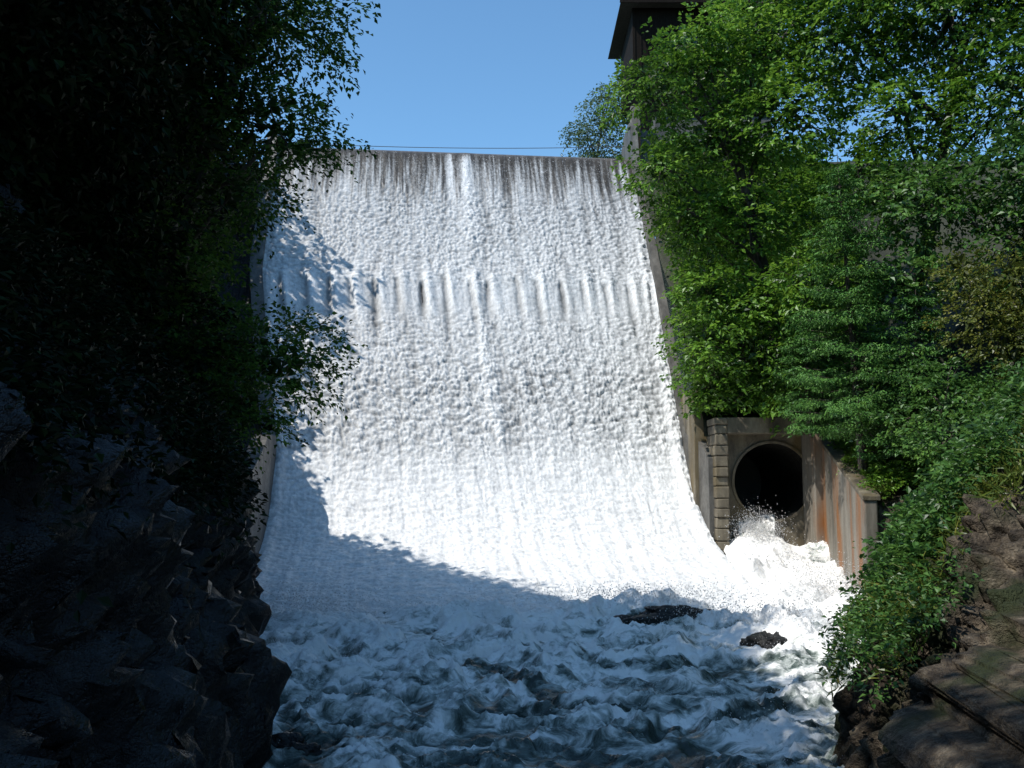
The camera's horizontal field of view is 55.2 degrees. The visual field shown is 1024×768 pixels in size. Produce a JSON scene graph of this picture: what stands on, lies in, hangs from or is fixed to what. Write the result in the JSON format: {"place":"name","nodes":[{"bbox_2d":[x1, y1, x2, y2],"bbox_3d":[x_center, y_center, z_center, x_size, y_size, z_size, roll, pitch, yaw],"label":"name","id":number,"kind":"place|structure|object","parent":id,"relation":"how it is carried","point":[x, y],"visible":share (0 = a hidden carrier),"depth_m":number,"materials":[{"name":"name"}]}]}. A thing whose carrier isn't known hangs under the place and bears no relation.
{"place":"outdoors","nodes":[
{"label":"outdoors","id":0,"kind":"place"},
{"bbox_2d":[0,160,291,767],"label":"rocky bank","id":1,"kind":"structure","parent":0,"point":[168,660],"depth_m":11.08,"materials":[{"name":"grey stone"}]},
{"bbox_2d":[0,0,261,343],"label":"beech tree","id":2,"kind":"object","parent":1,"relation":"on","point":[39,24],"visible":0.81,"depth_m":18.18,"materials":[{"name":"green plant"}]},
{"bbox_2d":[0,128,268,622],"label":"undergrowth","id":3,"kind":"object","parent":1,"relation":"on","point":[193,423],"visible":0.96,"depth_m":13.24,"materials":[{"name":"green plant"}]},
{"bbox_2d":[0,0,288,430],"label":"beech tree","id":4,"kind":"object","parent":1,"relation":"on","point":[120,173],"visible":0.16,"depth_m":22.64,"materials":[{"name":"green plant"}]},
{"bbox_2d":[74,84,284,378],"bbox_3d":[-16.334,-7.441,32.974,18.528,18.224,15.419,0,-6,0],"label":"beech tree","id":5,"kind":"object","parent":1,"relation":"on","point":[175,217],"visible":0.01,"depth_m":31.76,"materials":[{"name":"green plant"}]},
{"bbox_2d":[152,52,264,343],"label":"beech tree","id":6,"kind":"object","parent":1,"relation":"on","point":[214,313],"depth_m":53.32,"materials":[{"name":"green plant"}]},
{"bbox_2d":[61,0,380,327],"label":"maple tree","id":7,"kind":"object","parent":1,"relation":"on","point":[238,181],"visible":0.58,"depth_m":25.55,"materials":[{"name":"green plant"}]},
{"bbox_2d":[128,270,369,473],"bbox_3d":[-7.291,-0.218,24.513,7.122,5.884,6.460,0,-6,0],"label":"hazel tree","id":8,"kind":"object","parent":1,"relation":"on","point":[261,363],"visible":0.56,"depth_m":24.50,"materials":[{"name":"green plant"}]},
{"bbox_2d":[247,106,725,554],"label":"concrete dam","id":9,"kind":"structure","parent":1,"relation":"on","point":[699,458],"depth_m":48.73,"materials":[{"name":"grey concrete"}]},
{"bbox_2d":[229,139,624,148],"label":"steel cable","id":10,"kind":"object","parent":9,"relation":"attached to","point":[483,148],"visible":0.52,"depth_m":64.98,"materials":[{"name":"grey metal"}]},
{"bbox_2d":[256,147,764,617],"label":"spillway water","id":11,"kind":"structure","parent":9,"relation":"in","point":[508,399],"depth_m":50.34,"materials":[{"name":"liquid"}]},
{"bbox_2d":[260,532,868,767],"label":"river water","id":12,"kind":"structure","parent":0,"point":[659,732],"depth_m":22.24,"materials":[{"name":"liquid"}]},
{"bbox_2d":[271,732,321,755],"bbox_3d":[-3.911,6.498,16.999,1.361,0.859,0.919,0,-6,0],"label":"river rock","id":13,"kind":"object","parent":12,"relation":"in","point":[296,740],"visible":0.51,"depth_m":16.95,"materials":[{"name":"grey stone"}]},
{"bbox_2d":[256,150,861,767],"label":"water spray","id":14,"kind":"object","parent":12,"relation":"on","point":[756,526],"visible":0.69,"depth_m":32.95,"materials":[{"name":"white liquid"}]},
{"bbox_2d":[613,605,711,624],"bbox_3d":[5.262,7.813,32.022,4.231,1.191,1.795,0,-6,0],"label":"river rock","id":15,"kind":"object","parent":12,"relation":"in","point":[651,613],"visible":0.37,"depth_m":31.54,"materials":[{"name":"grey stone"}]},
{"bbox_2d":[740,630,786,648],"bbox_3d":[7.606,7.737,28.906,1.846,0.856,1.184,0,-6,0],"label":"river rock","id":16,"kind":"object","parent":12,"relation":"in","point":[760,637],"visible":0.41,"depth_m":28.69,"materials":[{"name":"grey stone"}]},
{"bbox_2d":[186,0,1023,238],"label":"sky","id":17,"kind":"structure","parent":0,"point":[457,76],"materials":[{"name":"blue"}]},
{"bbox_2d":[655,239,692,390],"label":"concrete wall","id":18,"kind":"structure","parent":0,"point":[669,303],"depth_m":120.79,"materials":[{"name":"grey concrete"}]},
{"bbox_2d":[640,160,1023,439],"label":"hillside","id":19,"kind":"structure","parent":0,"point":[951,324],"depth_m":53.61,"materials":[{"name":"green plant"}]},
{"bbox_2d":[558,75,627,158],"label":"birch tree","id":20,"kind":"object","parent":19,"relation":"on","point":[597,144],"visible":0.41,"depth_m":72.75,"materials":[{"name":"green plant"}]},
{"bbox_2d":[608,0,786,159],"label":"wooden gatehouse","id":21,"kind":"object","parent":19,"relation":"on","point":[629,42],"visible":0.24,"depth_m":65.93,"materials":[{"name":"brown wood"}]},
{"bbox_2d":[679,27,696,44],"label":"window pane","id":22,"kind":"structure","parent":21,"relation":"in","point":[679,27],"depth_m":65.72,"materials":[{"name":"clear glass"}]},
{"bbox_2d":[651,238,885,438],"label":"hazel tree","id":23,"kind":"object","parent":19,"relation":"on","point":[706,344],"visible":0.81,"depth_m":44.72,"materials":[{"name":"green plant"}]},
{"bbox_2d":[647,133,907,436],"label":"undergrowth","id":24,"kind":"object","parent":19,"relation":"on","point":[783,187],"visible":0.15,"depth_m":54.11,"materials":[{"name":"green plant"}]},
{"bbox_2d":[832,361,1023,767],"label":"rocky bank","id":25,"kind":"structure","parent":0,"point":[961,705],"depth_m":12.13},
{"bbox_2d":[594,0,899,379],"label":"maple tree","id":26,"kind":"object","parent":25,"relation":"on","point":[709,57],"visible":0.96,"depth_m":45.69,"materials":[{"name":"green plant"}]},
{"bbox_2d":[706,417,880,589],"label":"culvert outlet","id":27,"kind":"object","parent":25,"relation":"on","point":[786,477],"visible":0.66,"depth_m":45.12,"materials":[{"name":"concrete"}]},
{"bbox_2d":[739,513,774,536],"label":"culvert water","id":28,"kind":"structure","parent":27,"relation":"attached to","point":[761,515],"depth_m":45.41,"materials":[{"name":"liquid"}]},
{"bbox_2d":[770,308,850,437],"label":"spruce tree","id":29,"kind":"object","parent":25,"relation":"on","point":[810,427],"visible":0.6,"depth_m":42.06,"materials":[{"name":"green plant"}]},
{"bbox_2d":[778,155,921,468],"bbox_3d":[13.559,-2.951,38.817,5.827,12.616,5.981,0,-6,0],"label":"spruce tree","id":30,"kind":"object","parent":25,"relation":"on","point":[849,312],"visible":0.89,"depth_m":38.38,"materials":[{"name":"green plant"}]},
{"bbox_2d":[827,438,904,502],"bbox_3d":[14.692,3.178,41.055,2.017,3.734,10.717,-1,-6,8],"label":"shrub","id":31,"kind":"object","parent":25,"relation":"on","point":[881,487],"depth_m":36.56,"materials":[{"name":"green plant"}]},
{"bbox_2d":[808,572,937,700],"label":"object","id":32,"kind":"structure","parent":25,"relation":"on","point":[899,654],"depth_m":13.79,"materials":[{"name":"green plant"}]},
{"bbox_2d":[759,0,1023,315],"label":"maple tree","id":33,"kind":"object","parent":25,"relation":"on","point":[960,88],"visible":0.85,"depth_m":42.55,"materials":[{"name":"green plant"}]},
{"bbox_2d":[810,516,983,708],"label":"undergrowth","id":34,"kind":"object","parent":25,"relation":"on","point":[870,632],"visible":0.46,"depth_m":13.83,"materials":[{"name":"green plant"}]},
{"bbox_2d":[852,289,970,461],"bbox_3d":[15.049,-0.290,37.111,4.352,6.665,4.506,0,-6,0],"label":"spruce tree","id":35,"kind":"object","parent":25,"relation":"on","point":[917,325],"visible":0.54,"depth_m":36.88,"materials":[{"name":"green plant"}]},
{"bbox_2d":[825,362,1022,505],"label":"undergrowth","id":36,"kind":"object","parent":25,"relation":"on","point":[895,465],"visible":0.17,"depth_m":37.24,"materials":[{"name":"green plant"}]},
{"bbox_2d":[838,328,1023,480],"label":"alder shrub","id":37,"kind":"object","parent":25,"relation":"on","point":[941,433],"visible":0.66,"depth_m":34.52,"materials":[{"name":"green plant"}]},
{"bbox_2d":[841,388,1023,659],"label":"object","id":38,"kind":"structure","parent":25,"relation":"on","point":[991,484],"depth_m":14.51,"materials":[{"name":"green plant"}]},
{"bbox_2d":[843,96,1023,336],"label":"ash tree","id":39,"kind":"object","parent":25,"relation":"on","point":[998,209],"visible":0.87,"depth_m":38.64,"materials":[{"name":"green plant"}]},
{"bbox_2d":[851,357,1023,596],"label":"undergrowth","id":40,"kind":"object","parent":25,"relation":"on","point":[912,512],"visible":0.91,"depth_m":15.61,"materials":[{"name":"green plant"}]},
{"bbox_2d":[914,341,1023,488],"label":"elder shrub","id":41,"kind":"object","parent":25,"relation":"on","point":[1015,368],"visible":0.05,"depth_m":26.05,"materials":[{"name":"green plant"}]},
{"bbox_2d":[920,237,1023,390],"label":"broom shrub","id":42,"kind":"object","parent":25,"relation":"on","point":[986,309],"visible":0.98,"depth_m":34.80,"materials":[{"name":"leaf"},{"name":"bark"}]},
{"bbox_2d":[959,386,1009,433],"bbox_3d":[17.354,1.777,29.686,7.100,6.424,6.593,-2,-6,22],"label":"alder shrub","id":43,"kind":"object","parent":25,"relation":"on","point":[979,403],"visible":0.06,"depth_m":31.72,"materials":[{"name":"green plant"}]}
]}

